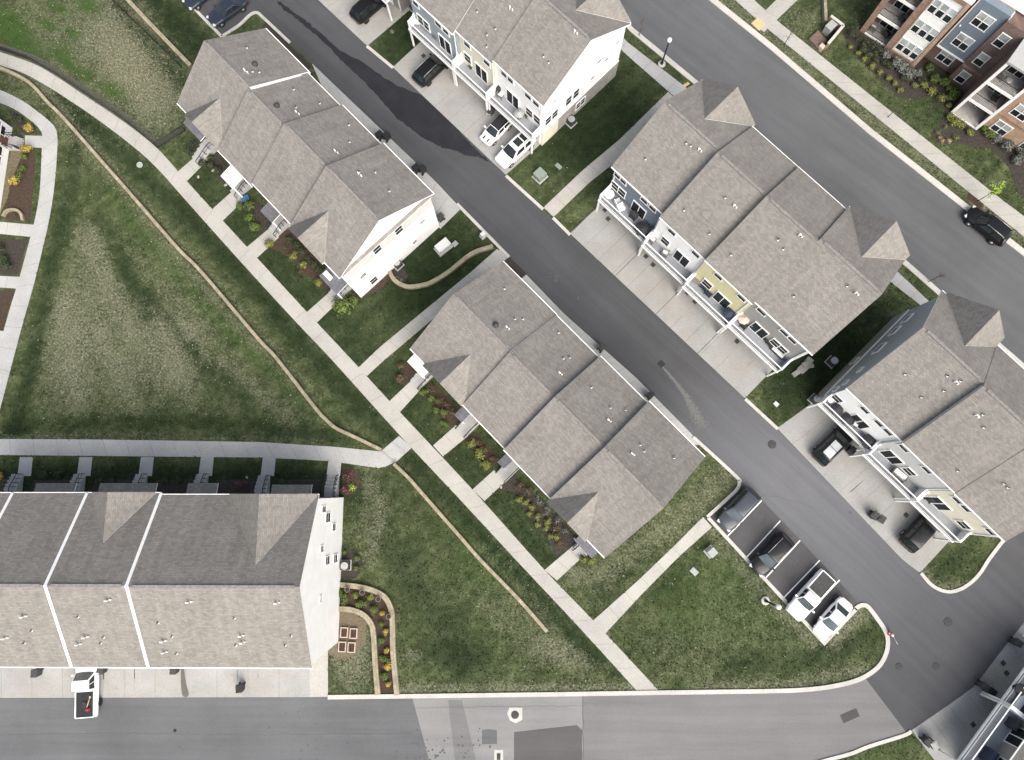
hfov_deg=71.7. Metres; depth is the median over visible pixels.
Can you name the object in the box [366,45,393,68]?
kerb
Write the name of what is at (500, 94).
patio chair
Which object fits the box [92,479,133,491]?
planting bed
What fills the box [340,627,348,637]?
planter box
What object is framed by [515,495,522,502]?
shrub
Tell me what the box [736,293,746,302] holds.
window
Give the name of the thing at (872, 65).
shrub
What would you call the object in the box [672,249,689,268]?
sliding door
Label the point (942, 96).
shrub
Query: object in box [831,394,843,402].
window
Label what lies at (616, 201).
patio chair
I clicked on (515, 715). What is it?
manhole cover
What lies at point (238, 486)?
shrub
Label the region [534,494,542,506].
shrub
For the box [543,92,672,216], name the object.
walkway
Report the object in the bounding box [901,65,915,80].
shrub
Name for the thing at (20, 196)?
planting bed
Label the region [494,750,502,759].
drain grate
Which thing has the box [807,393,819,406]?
air conditioner
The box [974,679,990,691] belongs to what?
trash bin
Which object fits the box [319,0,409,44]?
driveway
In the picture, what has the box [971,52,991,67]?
window
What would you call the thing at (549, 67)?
townhouse row
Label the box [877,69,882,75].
shrub
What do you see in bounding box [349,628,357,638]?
planter box
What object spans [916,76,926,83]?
shrub
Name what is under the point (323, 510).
window
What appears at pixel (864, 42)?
shrub
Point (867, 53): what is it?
shrub
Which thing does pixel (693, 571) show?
ground box lid
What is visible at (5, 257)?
shrub
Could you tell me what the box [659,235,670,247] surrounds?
window
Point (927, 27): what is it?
window
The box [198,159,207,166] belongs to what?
shrub
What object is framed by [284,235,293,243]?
shrub
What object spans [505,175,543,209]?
kerb
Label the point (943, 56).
window
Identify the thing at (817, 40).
brick enclosure
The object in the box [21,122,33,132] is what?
shrub
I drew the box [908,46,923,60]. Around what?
window
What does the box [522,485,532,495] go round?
shrub
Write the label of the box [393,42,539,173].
driveway
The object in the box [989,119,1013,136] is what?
window
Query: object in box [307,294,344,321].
walkway
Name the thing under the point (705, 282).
window
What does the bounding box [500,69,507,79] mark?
window
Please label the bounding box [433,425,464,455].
walkway
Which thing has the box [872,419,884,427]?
window
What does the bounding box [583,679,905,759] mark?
worn road
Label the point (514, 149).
parked car
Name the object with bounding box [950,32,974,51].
window
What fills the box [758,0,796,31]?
walkway
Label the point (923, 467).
window
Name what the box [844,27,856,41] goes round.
shrub
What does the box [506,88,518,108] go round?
sliding door
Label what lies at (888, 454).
sliding door
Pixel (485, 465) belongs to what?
shrub
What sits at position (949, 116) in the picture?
shrub
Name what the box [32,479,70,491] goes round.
planting bed
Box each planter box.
[338,641,346,651]
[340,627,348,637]
[347,642,355,652]
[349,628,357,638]
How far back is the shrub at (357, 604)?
69.16 m
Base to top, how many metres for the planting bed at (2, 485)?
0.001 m
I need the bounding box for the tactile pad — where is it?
[751,18,765,29]
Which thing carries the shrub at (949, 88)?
on the planting bed at (978, 139)
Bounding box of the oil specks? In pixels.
[132,98,851,759]
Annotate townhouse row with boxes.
[0,119,24,207]
[0,473,343,668]
[177,28,438,300]
[382,0,410,20]
[407,0,630,153]
[407,261,704,559]
[596,79,909,376]
[806,290,1023,542]
[939,635,1023,759]
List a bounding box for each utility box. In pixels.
[434,237,452,256]
[479,231,487,239]
[532,167,547,184]
[703,545,717,558]
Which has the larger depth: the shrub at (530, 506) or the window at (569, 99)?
the window at (569, 99)
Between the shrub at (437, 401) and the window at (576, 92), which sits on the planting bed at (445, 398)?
the shrub at (437, 401)
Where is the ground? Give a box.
[0,0,1023,759]
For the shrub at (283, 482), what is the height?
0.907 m
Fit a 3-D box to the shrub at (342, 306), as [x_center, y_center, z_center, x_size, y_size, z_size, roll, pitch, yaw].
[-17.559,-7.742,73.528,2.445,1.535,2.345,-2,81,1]
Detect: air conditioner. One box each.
[340,560,351,569]
[394,260,403,270]
[565,114,577,128]
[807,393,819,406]
[824,355,839,368]
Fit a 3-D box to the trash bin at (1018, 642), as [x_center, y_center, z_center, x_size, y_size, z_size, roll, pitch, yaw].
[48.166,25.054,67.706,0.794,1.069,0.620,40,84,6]
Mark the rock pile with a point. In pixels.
(805, 366)
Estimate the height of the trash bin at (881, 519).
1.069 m
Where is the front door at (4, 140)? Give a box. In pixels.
[0,133,8,146]
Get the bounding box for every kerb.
[194,9,221,36]
[221,11,290,42]
[328,689,764,699]
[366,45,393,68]
[456,203,509,257]
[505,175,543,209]
[552,217,570,235]
[626,25,1023,367]
[692,436,741,517]
[707,516,855,645]
[709,0,1023,255]
[744,398,778,429]
[764,603,889,693]
[821,730,911,759]
[920,540,1003,593]
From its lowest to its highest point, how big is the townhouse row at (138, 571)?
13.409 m
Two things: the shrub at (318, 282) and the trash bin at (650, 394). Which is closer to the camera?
the trash bin at (650, 394)
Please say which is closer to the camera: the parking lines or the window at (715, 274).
the window at (715, 274)
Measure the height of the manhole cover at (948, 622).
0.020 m
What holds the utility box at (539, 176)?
on the ground
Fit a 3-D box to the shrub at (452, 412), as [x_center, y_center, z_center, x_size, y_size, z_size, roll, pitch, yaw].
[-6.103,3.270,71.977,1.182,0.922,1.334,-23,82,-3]
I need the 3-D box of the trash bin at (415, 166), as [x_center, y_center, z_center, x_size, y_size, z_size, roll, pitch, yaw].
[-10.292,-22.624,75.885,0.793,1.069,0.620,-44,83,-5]
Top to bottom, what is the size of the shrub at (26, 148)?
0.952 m
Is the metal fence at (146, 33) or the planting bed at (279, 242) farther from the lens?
the metal fence at (146, 33)
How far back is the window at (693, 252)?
67.04 m
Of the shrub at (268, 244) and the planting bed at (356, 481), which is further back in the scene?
the shrub at (268, 244)
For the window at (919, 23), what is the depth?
72.88 m
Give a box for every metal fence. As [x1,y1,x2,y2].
[0,46,185,148]
[112,0,181,67]
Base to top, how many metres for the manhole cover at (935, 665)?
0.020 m
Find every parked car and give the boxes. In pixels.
[182,0,206,10]
[206,0,247,27]
[349,0,387,24]
[412,53,448,87]
[480,114,511,145]
[495,132,536,168]
[717,486,760,531]
[749,531,794,576]
[811,425,852,466]
[812,596,853,640]
[899,513,939,553]
[963,205,1011,246]
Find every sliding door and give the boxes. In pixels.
[438,32,452,56]
[474,61,488,84]
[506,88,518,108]
[629,200,646,220]
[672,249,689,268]
[712,291,731,307]
[748,321,769,338]
[851,414,870,429]
[878,449,904,464]
[879,20,893,31]
[893,0,910,13]
[924,496,952,510]
[987,85,1000,95]
[1003,727,1023,747]
[1006,66,1023,78]
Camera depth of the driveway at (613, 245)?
73.83 m
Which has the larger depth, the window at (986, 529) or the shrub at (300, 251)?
the shrub at (300, 251)
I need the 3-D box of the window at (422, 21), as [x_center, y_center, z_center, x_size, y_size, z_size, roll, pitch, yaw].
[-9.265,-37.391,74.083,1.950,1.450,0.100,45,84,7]
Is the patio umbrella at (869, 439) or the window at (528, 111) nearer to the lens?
the patio umbrella at (869, 439)
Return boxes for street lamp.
[658,37,671,67]
[761,596,780,609]
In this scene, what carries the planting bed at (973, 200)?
on the ground
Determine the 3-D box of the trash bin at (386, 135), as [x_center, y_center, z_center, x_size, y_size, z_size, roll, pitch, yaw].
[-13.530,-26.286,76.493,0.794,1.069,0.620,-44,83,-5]
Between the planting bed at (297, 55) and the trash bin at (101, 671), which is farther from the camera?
the planting bed at (297, 55)
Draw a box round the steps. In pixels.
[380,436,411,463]
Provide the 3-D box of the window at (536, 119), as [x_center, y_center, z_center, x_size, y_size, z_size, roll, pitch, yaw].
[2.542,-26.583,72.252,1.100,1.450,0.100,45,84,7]
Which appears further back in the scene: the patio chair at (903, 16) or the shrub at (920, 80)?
the shrub at (920, 80)
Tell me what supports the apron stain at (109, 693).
on the driveway at (123, 683)
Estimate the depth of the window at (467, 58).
73.32 m
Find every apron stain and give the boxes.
[106,669,116,695]
[181,668,188,696]
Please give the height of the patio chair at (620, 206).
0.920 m
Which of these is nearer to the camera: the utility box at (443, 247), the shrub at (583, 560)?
the shrub at (583, 560)
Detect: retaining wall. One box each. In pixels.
[0,66,382,450]
[126,0,192,68]
[339,582,399,694]
[339,606,380,694]
[388,244,493,289]
[393,463,547,632]
[821,0,827,23]
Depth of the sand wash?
72.12 m
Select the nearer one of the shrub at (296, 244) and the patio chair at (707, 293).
the patio chair at (707, 293)
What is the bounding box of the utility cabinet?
[821,20,837,35]
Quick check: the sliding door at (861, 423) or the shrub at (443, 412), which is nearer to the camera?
the sliding door at (861, 423)
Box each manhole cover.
[507,708,521,722]
[768,440,775,448]
[896,663,902,669]
[932,662,939,669]
[944,618,952,626]
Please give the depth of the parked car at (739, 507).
69.34 m
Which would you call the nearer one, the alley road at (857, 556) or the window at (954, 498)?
the window at (954, 498)
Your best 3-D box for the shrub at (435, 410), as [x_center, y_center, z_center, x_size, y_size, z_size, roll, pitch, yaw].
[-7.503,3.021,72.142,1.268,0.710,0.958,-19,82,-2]
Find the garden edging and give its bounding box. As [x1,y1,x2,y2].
[1,208,24,220]
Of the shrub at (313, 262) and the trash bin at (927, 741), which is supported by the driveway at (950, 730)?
the trash bin at (927, 741)
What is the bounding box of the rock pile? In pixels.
[791,356,813,376]
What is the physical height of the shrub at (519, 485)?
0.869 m
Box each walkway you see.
[0,52,657,690]
[0,90,57,407]
[0,222,32,236]
[0,276,18,288]
[0,439,391,467]
[18,457,32,475]
[25,135,42,147]
[77,457,91,475]
[139,457,153,475]
[178,159,200,180]
[199,457,213,475]
[213,193,241,219]
[247,230,278,257]
[261,458,275,475]
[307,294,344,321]
[327,461,340,475]
[359,249,506,375]
[390,381,420,410]
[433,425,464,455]
[472,470,503,500]
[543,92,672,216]
[545,543,579,579]
[593,517,711,632]
[621,38,927,304]
[736,0,1023,235]
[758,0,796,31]
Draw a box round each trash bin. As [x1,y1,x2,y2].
[30,668,43,677]
[96,668,107,674]
[169,668,179,674]
[235,682,245,692]
[375,129,383,141]
[382,130,390,142]
[411,163,418,174]
[418,164,426,175]
[436,212,445,222]
[596,343,606,352]
[644,390,654,400]
[845,446,856,454]
[867,510,879,519]
[875,514,886,523]
[919,734,932,747]
[929,737,939,750]
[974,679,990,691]
[982,687,997,695]
[1007,636,1023,647]
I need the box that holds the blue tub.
[239,195,248,201]
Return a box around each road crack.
[505,189,796,465]
[582,696,583,750]
[665,44,1009,329]
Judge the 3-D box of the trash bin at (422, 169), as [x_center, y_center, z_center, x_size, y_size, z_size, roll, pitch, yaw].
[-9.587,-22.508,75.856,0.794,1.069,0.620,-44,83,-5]
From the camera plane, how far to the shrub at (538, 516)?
70.31 m
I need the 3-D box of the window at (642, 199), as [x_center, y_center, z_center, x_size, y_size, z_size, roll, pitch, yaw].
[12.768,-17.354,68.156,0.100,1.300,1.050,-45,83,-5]
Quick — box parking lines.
[728,500,839,618]
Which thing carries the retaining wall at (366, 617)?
on the ground
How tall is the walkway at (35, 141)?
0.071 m
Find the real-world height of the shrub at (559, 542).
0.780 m
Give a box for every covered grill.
[492,85,500,92]
[629,209,638,220]
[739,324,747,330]
[924,498,935,503]
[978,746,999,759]
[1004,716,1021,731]
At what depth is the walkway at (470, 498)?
73.19 m
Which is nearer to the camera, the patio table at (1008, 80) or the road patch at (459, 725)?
the road patch at (459, 725)
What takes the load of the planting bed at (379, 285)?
on the ground
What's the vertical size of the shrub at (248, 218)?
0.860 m
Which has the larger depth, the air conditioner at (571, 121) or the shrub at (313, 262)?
the air conditioner at (571, 121)
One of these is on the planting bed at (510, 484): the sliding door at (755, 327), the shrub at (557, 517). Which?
the shrub at (557, 517)
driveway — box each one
[0,668,309,697]
[310,651,327,696]
[312,64,459,228]
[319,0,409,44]
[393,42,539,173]
[499,250,698,444]
[571,204,772,397]
[778,404,947,572]
[912,623,1023,759]
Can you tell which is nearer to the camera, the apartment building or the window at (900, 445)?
the window at (900, 445)
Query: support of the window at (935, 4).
in the apartment building
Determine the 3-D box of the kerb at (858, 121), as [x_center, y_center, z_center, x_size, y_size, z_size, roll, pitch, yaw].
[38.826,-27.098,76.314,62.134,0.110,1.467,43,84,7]
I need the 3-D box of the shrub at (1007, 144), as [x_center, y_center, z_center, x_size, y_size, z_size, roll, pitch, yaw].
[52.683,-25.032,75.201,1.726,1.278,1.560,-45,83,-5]
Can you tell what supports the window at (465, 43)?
in the townhouse row at (549, 67)
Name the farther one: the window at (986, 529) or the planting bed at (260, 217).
the planting bed at (260, 217)
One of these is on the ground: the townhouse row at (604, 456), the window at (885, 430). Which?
the townhouse row at (604, 456)
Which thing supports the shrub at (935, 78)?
on the planting bed at (978, 139)
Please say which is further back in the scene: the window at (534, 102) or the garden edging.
the garden edging
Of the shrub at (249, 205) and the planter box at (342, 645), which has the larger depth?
the shrub at (249, 205)
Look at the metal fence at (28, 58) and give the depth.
77.68 m
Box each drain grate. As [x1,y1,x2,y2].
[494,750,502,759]
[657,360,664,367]
[840,712,851,722]
[849,709,858,718]
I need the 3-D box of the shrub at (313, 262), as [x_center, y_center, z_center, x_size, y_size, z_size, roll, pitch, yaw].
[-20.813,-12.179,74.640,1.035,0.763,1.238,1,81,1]
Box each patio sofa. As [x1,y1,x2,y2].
[769,346,784,359]
[890,467,908,482]
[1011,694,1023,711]
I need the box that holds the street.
[620,0,1023,362]
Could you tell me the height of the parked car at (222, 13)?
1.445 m
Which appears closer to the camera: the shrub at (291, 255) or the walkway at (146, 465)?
the walkway at (146, 465)
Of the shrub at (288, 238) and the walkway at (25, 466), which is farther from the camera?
the shrub at (288, 238)
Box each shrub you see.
[0,254,8,264]
[0,259,14,270]
[8,175,19,184]
[13,115,23,123]
[15,171,23,179]
[16,165,26,171]
[19,144,32,151]
[20,151,27,159]
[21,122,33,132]
[37,470,49,480]
[52,468,64,479]
[95,477,104,484]
[182,144,193,155]
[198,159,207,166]
[207,160,213,168]
[213,165,221,174]
[232,481,242,490]
[235,200,242,209]
[242,200,255,210]
[244,213,254,221]
[249,219,261,231]
[263,238,274,247]
[278,479,286,484]
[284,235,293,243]
[288,251,296,260]
[292,240,300,248]
[296,246,307,254]
[299,261,306,269]
[305,254,311,260]
[310,260,318,270]
[313,278,322,285]
[314,264,323,272]
[331,295,353,315]
[338,482,351,495]
[339,588,343,598]
[340,593,348,605]
[342,470,353,484]
[348,294,359,305]
[350,592,358,598]
[353,555,359,562]
[353,565,362,570]
[354,599,367,607]
[366,593,373,600]
[369,605,377,614]
[377,637,384,644]
[379,654,390,662]
[379,672,388,680]
[382,661,391,670]
[395,373,403,383]
[396,361,404,367]
[419,387,429,395]
[427,383,437,394]
[427,395,438,402]
[432,406,443,413]
[434,395,442,403]
[439,409,447,417]
[439,420,448,426]
[448,405,456,418]
[466,438,475,448]
[474,438,482,446]
[475,447,485,460]
[479,459,491,469]
[515,481,524,491]
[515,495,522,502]
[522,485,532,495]
[522,498,528,505]
[528,503,535,510]
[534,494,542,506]
[534,513,541,519]
[541,504,550,515]
[543,517,550,524]
[549,523,560,534]
[553,533,560,540]
[554,515,561,524]
[555,539,563,548]
[578,555,587,562]
[587,557,595,564]
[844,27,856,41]
[849,22,860,31]
[854,33,864,42]
[858,44,867,53]
[862,38,870,47]
[864,51,873,59]
[867,38,880,49]
[868,62,875,69]
[873,46,883,55]
[873,56,879,62]
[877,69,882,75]
[879,59,887,65]
[880,49,892,58]
[885,61,895,69]
[885,74,892,80]
[890,56,904,67]
[893,58,908,72]
[897,87,903,92]
[900,73,909,81]
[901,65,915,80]
[911,81,919,87]
[914,68,923,77]
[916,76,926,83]
[919,81,927,88]
[924,62,934,72]
[926,85,938,94]
[929,73,939,83]
[936,77,950,86]
[936,93,947,101]
[945,84,954,92]
[945,86,960,101]
[946,112,954,121]
[949,114,960,127]
[956,118,967,128]
[964,128,974,136]
[980,125,988,130]
[981,129,995,137]
[990,133,1002,143]
[1000,138,1015,151]
[1011,155,1022,165]
[1014,145,1022,153]
[1017,149,1023,160]
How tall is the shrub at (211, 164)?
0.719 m
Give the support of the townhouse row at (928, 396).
on the ground
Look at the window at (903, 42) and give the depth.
75.86 m
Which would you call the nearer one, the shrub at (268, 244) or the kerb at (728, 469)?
the kerb at (728, 469)
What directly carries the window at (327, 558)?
in the townhouse row at (138, 571)
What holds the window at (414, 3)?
in the townhouse row at (549, 67)
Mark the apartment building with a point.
(968, 45)
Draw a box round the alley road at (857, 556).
[199,0,1023,753]
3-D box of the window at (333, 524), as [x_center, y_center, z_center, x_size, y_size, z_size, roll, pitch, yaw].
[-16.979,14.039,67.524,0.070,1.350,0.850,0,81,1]
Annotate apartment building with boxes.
[860,0,1023,150]
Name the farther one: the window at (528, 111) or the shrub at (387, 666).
the window at (528, 111)
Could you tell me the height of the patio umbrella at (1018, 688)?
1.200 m
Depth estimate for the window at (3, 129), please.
76.56 m
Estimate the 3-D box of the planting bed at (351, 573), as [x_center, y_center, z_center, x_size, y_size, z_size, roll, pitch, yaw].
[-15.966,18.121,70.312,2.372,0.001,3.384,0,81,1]
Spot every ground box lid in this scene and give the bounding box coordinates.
[555,162,561,169]
[689,567,698,575]
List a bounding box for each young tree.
[928,271,944,281]
[978,181,1005,200]
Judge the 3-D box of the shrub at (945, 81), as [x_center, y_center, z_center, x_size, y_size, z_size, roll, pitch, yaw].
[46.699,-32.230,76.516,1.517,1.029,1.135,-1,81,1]
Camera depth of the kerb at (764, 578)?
69.21 m
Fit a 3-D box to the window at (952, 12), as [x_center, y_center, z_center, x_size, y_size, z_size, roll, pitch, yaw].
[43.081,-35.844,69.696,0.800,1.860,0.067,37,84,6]
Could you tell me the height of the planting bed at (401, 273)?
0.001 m
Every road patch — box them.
[448,700,475,759]
[482,729,496,743]
[514,725,581,759]
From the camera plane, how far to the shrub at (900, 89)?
76.51 m
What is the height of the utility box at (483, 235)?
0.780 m
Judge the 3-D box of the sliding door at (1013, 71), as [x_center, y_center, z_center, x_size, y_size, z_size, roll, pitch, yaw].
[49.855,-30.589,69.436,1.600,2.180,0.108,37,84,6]
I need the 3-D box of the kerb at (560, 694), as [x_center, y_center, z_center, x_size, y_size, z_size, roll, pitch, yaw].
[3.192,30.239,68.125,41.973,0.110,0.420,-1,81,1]
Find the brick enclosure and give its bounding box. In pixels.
[808,15,843,51]
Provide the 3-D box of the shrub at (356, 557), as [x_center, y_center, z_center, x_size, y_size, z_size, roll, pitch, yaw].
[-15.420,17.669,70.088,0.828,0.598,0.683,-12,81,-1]
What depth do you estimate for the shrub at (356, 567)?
69.86 m
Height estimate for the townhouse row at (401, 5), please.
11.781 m
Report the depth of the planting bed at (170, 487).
71.71 m
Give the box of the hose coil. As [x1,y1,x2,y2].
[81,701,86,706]
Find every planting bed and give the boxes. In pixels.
[0,43,156,145]
[0,151,21,213]
[0,239,27,274]
[0,290,13,329]
[0,479,8,490]
[4,149,34,221]
[8,108,39,133]
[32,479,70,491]
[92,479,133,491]
[155,479,193,493]
[156,126,184,146]
[206,153,228,183]
[215,479,255,493]
[242,196,271,232]
[262,22,311,69]
[270,228,330,290]
[277,479,321,496]
[340,588,393,693]
[341,546,362,579]
[342,466,360,495]
[351,270,391,299]
[392,267,407,282]
[399,363,415,384]
[420,382,458,427]
[464,431,499,467]
[498,475,576,555]
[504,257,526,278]
[842,22,1023,197]
[966,193,983,207]
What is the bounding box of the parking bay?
[710,485,856,626]
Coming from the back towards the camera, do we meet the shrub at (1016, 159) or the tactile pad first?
the tactile pad
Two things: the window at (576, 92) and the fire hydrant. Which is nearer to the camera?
the fire hydrant
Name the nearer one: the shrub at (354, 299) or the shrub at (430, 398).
the shrub at (430, 398)
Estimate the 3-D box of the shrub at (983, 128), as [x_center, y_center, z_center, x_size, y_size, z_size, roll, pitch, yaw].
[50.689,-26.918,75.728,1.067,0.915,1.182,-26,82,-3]
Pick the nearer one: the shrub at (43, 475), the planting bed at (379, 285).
the shrub at (43, 475)
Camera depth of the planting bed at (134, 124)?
78.47 m
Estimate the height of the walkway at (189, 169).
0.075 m
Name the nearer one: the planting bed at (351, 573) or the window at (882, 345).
the window at (882, 345)
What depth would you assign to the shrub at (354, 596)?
69.43 m
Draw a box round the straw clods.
[65,0,176,107]
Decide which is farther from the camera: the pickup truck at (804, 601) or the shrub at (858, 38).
the shrub at (858, 38)
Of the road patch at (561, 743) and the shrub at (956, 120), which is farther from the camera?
the shrub at (956, 120)
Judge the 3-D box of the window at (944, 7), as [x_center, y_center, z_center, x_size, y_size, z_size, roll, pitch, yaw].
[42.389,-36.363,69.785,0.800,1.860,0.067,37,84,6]
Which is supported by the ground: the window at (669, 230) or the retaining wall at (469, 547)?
the retaining wall at (469, 547)
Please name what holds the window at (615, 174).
in the townhouse row at (728, 202)
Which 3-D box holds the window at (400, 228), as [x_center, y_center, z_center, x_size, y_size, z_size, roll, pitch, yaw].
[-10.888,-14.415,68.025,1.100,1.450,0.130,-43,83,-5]
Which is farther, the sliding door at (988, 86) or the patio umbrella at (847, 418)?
the sliding door at (988, 86)
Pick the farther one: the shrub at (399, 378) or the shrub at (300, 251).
the shrub at (300, 251)
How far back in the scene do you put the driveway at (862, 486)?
70.66 m
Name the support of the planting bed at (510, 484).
on the ground
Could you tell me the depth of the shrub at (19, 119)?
77.52 m
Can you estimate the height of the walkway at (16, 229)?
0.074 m
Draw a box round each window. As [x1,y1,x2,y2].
[0,125,6,136]
[320,544,323,552]
[321,505,326,512]
[325,511,330,522]
[325,554,329,565]
[332,522,335,531]
[333,553,337,563]
[358,271,366,279]
[369,275,378,285]
[372,244,382,255]
[394,225,403,236]
[412,0,419,9]
[416,12,430,32]
[434,19,441,29]
[442,27,449,37]
[463,40,471,50]
[463,50,471,65]
[483,58,490,68]
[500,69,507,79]
[506,75,513,85]
[524,91,531,101]
[525,105,532,119]
[532,98,539,109]
[533,113,539,125]
[544,114,551,127]
[551,107,558,120]
[564,94,571,107]
[572,86,579,100]
[575,96,585,110]
[611,179,626,198]
[613,171,626,185]
[640,196,647,205]
[648,203,656,213]
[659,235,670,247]
[667,227,675,237]
[690,249,699,259]
[700,278,712,290]
[713,272,722,281]
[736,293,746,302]
[755,307,766,317]
[768,338,788,354]
[778,328,789,337]
[787,336,797,344]
[831,386,840,392]
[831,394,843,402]
[858,406,870,414]
[871,342,886,354]
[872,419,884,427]
[881,428,893,436]
[887,325,901,336]
[894,37,908,51]
[896,443,910,452]
[900,313,914,324]
[900,467,917,476]
[901,41,916,55]
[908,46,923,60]
[909,18,925,33]
[916,23,932,38]
[919,465,932,474]
[924,28,940,42]
[926,0,942,14]
[933,2,950,18]
[935,50,955,66]
[941,7,958,23]
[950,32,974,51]
[950,495,962,503]
[953,70,971,84]
[954,519,972,529]
[958,504,971,512]
[969,10,996,31]
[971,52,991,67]
[982,527,996,535]
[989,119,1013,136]
[990,32,1011,48]
[1008,104,1023,122]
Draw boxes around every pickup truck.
[71,668,102,718]
[786,568,835,621]
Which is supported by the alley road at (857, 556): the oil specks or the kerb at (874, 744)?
the oil specks
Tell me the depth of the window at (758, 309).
65.63 m
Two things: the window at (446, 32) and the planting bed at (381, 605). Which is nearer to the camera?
the planting bed at (381, 605)
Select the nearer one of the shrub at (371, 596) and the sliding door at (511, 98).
the shrub at (371, 596)
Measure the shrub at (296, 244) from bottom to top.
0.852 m
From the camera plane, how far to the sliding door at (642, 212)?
70.88 m
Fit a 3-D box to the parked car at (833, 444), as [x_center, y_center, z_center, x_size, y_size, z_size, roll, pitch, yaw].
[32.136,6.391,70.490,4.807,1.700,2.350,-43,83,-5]
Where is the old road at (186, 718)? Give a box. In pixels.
[0,697,428,759]
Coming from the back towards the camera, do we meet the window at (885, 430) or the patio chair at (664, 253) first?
the patio chair at (664, 253)
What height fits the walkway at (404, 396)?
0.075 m
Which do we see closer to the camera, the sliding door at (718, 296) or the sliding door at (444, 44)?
the sliding door at (718, 296)
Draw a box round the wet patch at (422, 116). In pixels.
[277,0,488,161]
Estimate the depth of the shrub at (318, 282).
74.10 m
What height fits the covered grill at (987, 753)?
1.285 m
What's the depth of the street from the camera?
75.96 m
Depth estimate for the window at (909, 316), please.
67.76 m
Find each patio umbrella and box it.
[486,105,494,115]
[514,108,523,118]
[634,221,650,236]
[722,306,734,318]
[738,314,749,324]
[830,403,842,414]
[841,412,853,424]
[861,433,875,449]
[1012,683,1023,695]
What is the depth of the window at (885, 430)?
64.41 m
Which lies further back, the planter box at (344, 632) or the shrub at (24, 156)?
the shrub at (24, 156)
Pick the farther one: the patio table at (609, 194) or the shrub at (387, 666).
the patio table at (609, 194)
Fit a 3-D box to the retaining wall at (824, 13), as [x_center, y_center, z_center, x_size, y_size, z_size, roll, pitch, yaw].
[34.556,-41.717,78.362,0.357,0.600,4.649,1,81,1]
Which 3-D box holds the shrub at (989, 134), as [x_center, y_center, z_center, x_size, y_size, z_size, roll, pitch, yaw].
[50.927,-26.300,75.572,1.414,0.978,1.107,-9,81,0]
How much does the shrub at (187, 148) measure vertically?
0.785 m
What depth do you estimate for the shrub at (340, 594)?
69.42 m
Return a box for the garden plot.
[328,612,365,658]
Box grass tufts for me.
[0,0,1023,759]
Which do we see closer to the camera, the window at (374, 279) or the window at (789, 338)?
the window at (789, 338)
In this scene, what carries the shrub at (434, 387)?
on the planting bed at (445, 398)
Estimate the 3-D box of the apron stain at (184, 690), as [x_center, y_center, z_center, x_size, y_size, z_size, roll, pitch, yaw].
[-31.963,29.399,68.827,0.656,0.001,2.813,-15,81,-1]
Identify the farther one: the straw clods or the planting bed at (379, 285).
the straw clods
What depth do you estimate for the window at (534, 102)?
69.57 m
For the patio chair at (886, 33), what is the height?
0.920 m
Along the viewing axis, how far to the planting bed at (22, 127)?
77.94 m
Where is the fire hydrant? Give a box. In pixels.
[887,632,896,642]
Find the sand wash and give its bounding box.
[662,367,711,431]
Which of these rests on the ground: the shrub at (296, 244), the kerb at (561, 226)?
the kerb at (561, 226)
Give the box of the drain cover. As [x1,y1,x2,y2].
[136,162,142,167]
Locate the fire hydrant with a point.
(890, 634)
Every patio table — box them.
[604,189,613,198]
[827,397,835,403]
[1004,77,1012,85]
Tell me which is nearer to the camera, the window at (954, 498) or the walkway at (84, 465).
the window at (954, 498)
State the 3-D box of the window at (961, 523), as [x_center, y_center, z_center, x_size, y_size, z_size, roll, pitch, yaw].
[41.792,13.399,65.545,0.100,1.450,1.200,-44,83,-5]
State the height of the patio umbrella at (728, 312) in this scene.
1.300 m
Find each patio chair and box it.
[496,91,503,99]
[613,198,620,207]
[616,202,625,211]
[648,236,656,243]
[660,248,668,258]
[704,289,711,297]
[849,420,857,428]
[867,23,877,32]
[881,29,891,39]
[899,13,906,22]
[988,92,999,103]
[997,70,1007,81]
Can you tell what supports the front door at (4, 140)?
in the townhouse row at (9, 142)
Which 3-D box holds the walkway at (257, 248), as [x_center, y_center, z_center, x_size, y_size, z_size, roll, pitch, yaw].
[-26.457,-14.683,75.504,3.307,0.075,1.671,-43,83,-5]
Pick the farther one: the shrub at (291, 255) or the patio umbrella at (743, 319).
the shrub at (291, 255)
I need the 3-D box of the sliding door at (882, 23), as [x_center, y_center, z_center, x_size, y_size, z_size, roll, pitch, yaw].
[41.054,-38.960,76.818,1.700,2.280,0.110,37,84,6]
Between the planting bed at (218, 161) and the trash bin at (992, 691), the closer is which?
the trash bin at (992, 691)
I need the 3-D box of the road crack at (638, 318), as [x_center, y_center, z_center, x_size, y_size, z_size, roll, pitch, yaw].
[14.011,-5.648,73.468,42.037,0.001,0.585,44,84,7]

